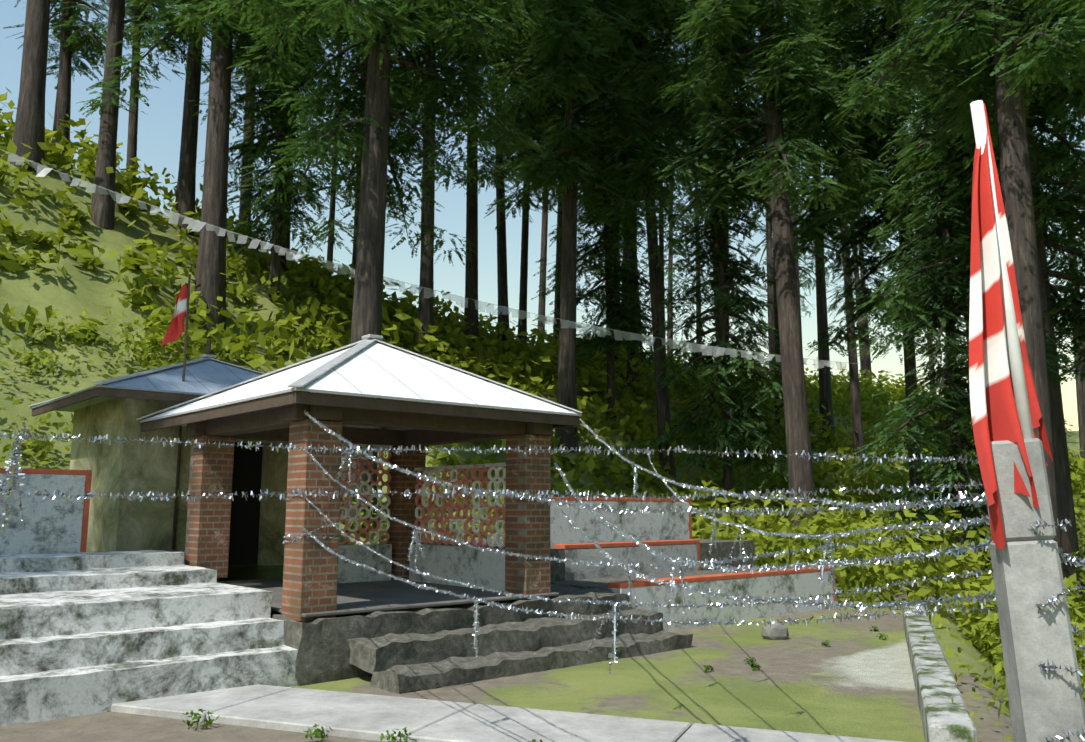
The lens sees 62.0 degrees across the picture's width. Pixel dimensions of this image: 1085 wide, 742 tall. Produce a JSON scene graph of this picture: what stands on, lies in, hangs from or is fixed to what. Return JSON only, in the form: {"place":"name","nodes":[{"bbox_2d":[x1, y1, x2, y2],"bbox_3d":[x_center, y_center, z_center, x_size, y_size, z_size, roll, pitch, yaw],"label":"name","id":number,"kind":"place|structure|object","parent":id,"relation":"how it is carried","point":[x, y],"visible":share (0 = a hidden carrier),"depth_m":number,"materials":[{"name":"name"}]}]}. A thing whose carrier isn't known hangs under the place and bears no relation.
{"place":"outdoors","nodes":[
{"label":"outdoors","id":0,"kind":"place"},
{"bbox_2d":[172,274,190,548],"bbox_3d":[-5.497,0.576,13.755,0.050,4.200,0.050,0,-9,-1],"label":"flag pole","id":1,"kind":"object","parent":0,"point":[179,445],"visible":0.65,"depth_m":13.66,"materials":[{"name":"grey metal"}]},
{"bbox_2d":[161,283,187,345],"bbox_3d":[-5.677,-0.908,13.974,0.380,1.100,0.100,0,-9,-1],"label":"flag","id":2,"kind":"object","parent":1,"relation":"attached to","point":[176,329],"visible":0.96,"depth_m":13.96,"materials":[{"name":"fabric"}]},
{"bbox_2d":[337,544,504,590],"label":"pavilion plinth walls","id":3,"kind":"structure","parent":0,"point":[474,566],"depth_m":13.38,"materials":[{"name":"grey concrete"}]},
{"bbox_2d":[2,150,859,369],"bbox_3d":[-3.305,-3.317,25.244,26.288,5.909,0.369,2,-9,-11],"label":"prayer flag line","id":4,"kind":"object","parent":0,"point":[333,266],"visible":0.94,"depth_m":24.98,"materials":[{"name":"grey fabric"}]},
{"bbox_2d":[111,684,902,741],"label":"concrete path","id":5,"kind":"structure","parent":0,"point":[357,715],"depth_m":7.55,"materials":[{"name":"grey concrete"}]},
{"bbox_2d":[0,139,1084,741],"bbox_3d":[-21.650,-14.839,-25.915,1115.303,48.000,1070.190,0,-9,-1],"label":"ground","id":6,"kind":"structure","parent":0,"point":[854,677],"depth_m":12.09,"materials":[{"name":"green plant"}]},
{"bbox_2d":[0,550,297,726],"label":"steps","id":7,"kind":"structure","parent":6,"relation":"on","point":[84,633],"depth_m":8.92,"materials":[{"name":"grey concrete"}]},
{"bbox_2d":[0,473,85,554],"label":"wall","id":8,"kind":"structure","parent":7,"relation":"on","point":[54,525],"depth_m":11.87,"materials":[{"name":"grey concrete"}]},
{"bbox_2d":[0,468,91,551],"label":"wall trim","id":9,"kind":"structure","parent":8,"relation":"attached to","point":[88,473],"depth_m":12.16,"materials":[{"name":"red paint"}]},
{"bbox_2d":[70,397,288,564],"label":"shrine walls","id":10,"kind":"structure","parent":6,"relation":"on","point":[124,523],"depth_m":13.57,"materials":[{"name":"paint"}]},
{"bbox_2d":[31,339,210,415],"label":"roof fascia","id":11,"kind":"structure","parent":10,"relation":"on","point":[108,392],"depth_m":13.13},
{"bbox_2d":[30,359,262,411],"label":"roof","id":12,"kind":"structure","parent":10,"relation":"on","point":[205,377],"depth_m":14.14,"materials":[{"name":"metal"}]},
{"bbox_2d":[28,354,264,406],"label":"roof ridge caps","id":13,"kind":"object","parent":10,"relation":"on","point":[203,357],"visible":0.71,"depth_m":14.50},
{"bbox_2d":[228,442,262,565],"bbox_3d":[-5.264,1.946,14.967,0.740,2.450,1.180,7,-11,-41],"label":"doorway","id":14,"kind":"structure","parent":10,"relation":"in","point":[245,516],"depth_m":14.56,"materials":[{"name":"black"}]},
{"bbox_2d":[270,583,692,693],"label":"stone steps","id":15,"kind":"structure","parent":6,"relation":"on","point":[401,651],"depth_m":10.20,"materials":[{"name":"stone"}]},
{"bbox_2d":[184,419,550,621],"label":"brick pillars","id":16,"kind":"structure","parent":15,"relation":"on","point":[310,572],"depth_m":11.93,"materials":[{"name":"brown brick"}]},
{"bbox_2d":[141,390,579,431],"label":"roof fascia","id":17,"kind":"structure","parent":16,"relation":"on","point":[322,399],"depth_m":10.78,"materials":[{"name":"brown wood"}]},
{"bbox_2d":[140,341,581,430],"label":"pavilion roof","id":18,"kind":"structure","parent":16,"relation":"on","point":[375,369],"depth_m":11.48,"materials":[{"name":"white metal"}]},
{"bbox_2d":[136,334,581,420],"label":"roof ridge caps","id":19,"kind":"object","parent":18,"relation":"on","point":[357,347],"visible":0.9,"depth_m":12.39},
{"bbox_2d":[186,404,552,446],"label":"pavilion beams","id":20,"kind":"structure","parent":16,"relation":"on","point":[273,424],"depth_m":11.63,"materials":[{"name":"brown wood"}]},
{"bbox_2d":[339,447,505,547],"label":"jali screens","id":21,"kind":"object","parent":16,"relation":"on","point":[458,509],"visible":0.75,"depth_m":13.62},
{"bbox_2d":[342,443,505,470],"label":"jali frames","id":22,"kind":"structure","parent":16,"relation":"attached to","point":[489,465],"depth_m":13.64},
{"bbox_2d":[217,578,558,617],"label":"pavilion floor","id":23,"kind":"structure","parent":15,"relation":"on","point":[361,597],"depth_m":11.57,"materials":[{"name":"grey concrete"}]},
{"bbox_2d":[182,626,887,741],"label":"weeds","id":24,"kind":"object","parent":6,"relation":"on","point":[316,733],"visible":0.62,"depth_m":7.45,"materials":[{"name":"green plant"}]},
{"bbox_2d":[0,88,1084,741],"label":"shrub foliage","id":25,"kind":"object","parent":6,"relation":"on","point":[450,342],"visible":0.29,"depth_m":27.32,"materials":[{"name":"green plant"}]},
{"bbox_2d":[425,538,759,589],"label":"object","id":26,"kind":"object","parent":6,"relation":"on","point":[723,549],"visible":0.11,"depth_m":15.89,"materials":[{"name":"stone"}]},
{"bbox_2d":[550,501,688,543],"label":"wall","id":27,"kind":"structure","parent":26,"relation":"on","point":[667,525],"depth_m":17.51,"materials":[{"name":"grey concrete"}]},
{"bbox_2d":[550,497,691,538],"bbox_3d":[1.422,2.901,17.622,4.300,0.850,0.266,7,-11,-41],"label":"wall coping","id":28,"kind":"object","parent":27,"relation":"attached to","point":[634,499],"depth_m":17.85,"materials":[{"name":"red paint"}]},
{"bbox_2d":[565,544,697,579],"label":"wall","id":29,"kind":"structure","parent":26,"relation":"attached to","point":[646,558],"depth_m":15.40,"materials":[{"name":"grey concrete"}]},
{"bbox_2d":[554,539,700,570],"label":"wall trim","id":30,"kind":"structure","parent":29,"relation":"attached to","point":[618,544],"depth_m":15.47,"materials":[{"name":"red paint"}]},
{"bbox_2d":[608,571,833,630],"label":"wall","id":31,"kind":"structure","parent":6,"relation":"on","point":[804,585],"depth_m":14.55,"materials":[{"name":"grey concrete"}]},
{"bbox_2d":[608,566,836,607],"bbox_3d":[3.152,3.792,14.766,5.650,0.940,0.276,7,-11,-41],"label":"wall coping","id":32,"kind":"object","parent":31,"relation":"attached to","point":[689,579],"depth_m":14.39,"materials":[{"name":"red paint"}]},
{"bbox_2d":[761,619,788,639],"bbox_3d":[3.248,3.610,12.628,0.371,0.265,0.276,0,-9,-1],"label":"lawn rock","id":33,"kind":"object","parent":6,"relation":"on","point":[776,631],"visible":0.92,"depth_m":12.52,"materials":[{"name":"grey stone"}]},
{"bbox_2d":[902,605,976,741],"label":"kerb wall","id":34,"kind":"structure","parent":6,"relation":"on","point":[932,672],"depth_m":7.58,"materials":[{"name":"concrete"}]},
{"bbox_2d":[985,438,1084,741],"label":"concrete post","id":35,"kind":"object","parent":6,"relation":"on","point":[1027,570],"visible":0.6,"depth_m":2.66,"materials":[{"name":"grey concrete"}]},
{"bbox_2d":[970,100,1033,438],"bbox_3d":[1.477,-0.179,2.862,0.130,1.440,0.043,-3,-9,22],"label":"flag pole","id":36,"kind":"object","parent":35,"relation":"on","point":[1018,380],"visible":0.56,"depth_m":2.84,"materials":[{"name":"white paint"}]},
{"bbox_2d":[969,103,1052,549],"bbox_3d":[1.426,-0.178,2.832,0.240,1.448,0.178,5,-10,-32],"label":"flag","id":37,"kind":"object","parent":36,"relation":"attached to","point":[994,414],"visible":0.9,"depth_m":2.82,"materials":[{"name":"fabric"}]},
{"bbox_2d":[0,410,1084,741],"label":"tinsel garlands","id":38,"kind":"object","parent":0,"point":[712,566],"visible":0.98,"depth_m":3.46,"materials":[{"name":"silver metal"}]},
{"bbox_2d":[0,0,1084,430],"label":"sky","id":39,"kind":"structure","parent":0,"point":[159,129],"materials":[{"name":"blue"}]},
{"bbox_2d":[3,0,1084,620],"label":"conifer","id":40,"kind":"object","parent":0,"point":[961,48],"depth_m":27.74,"materials":[{"name":"green plant"}]}
]}

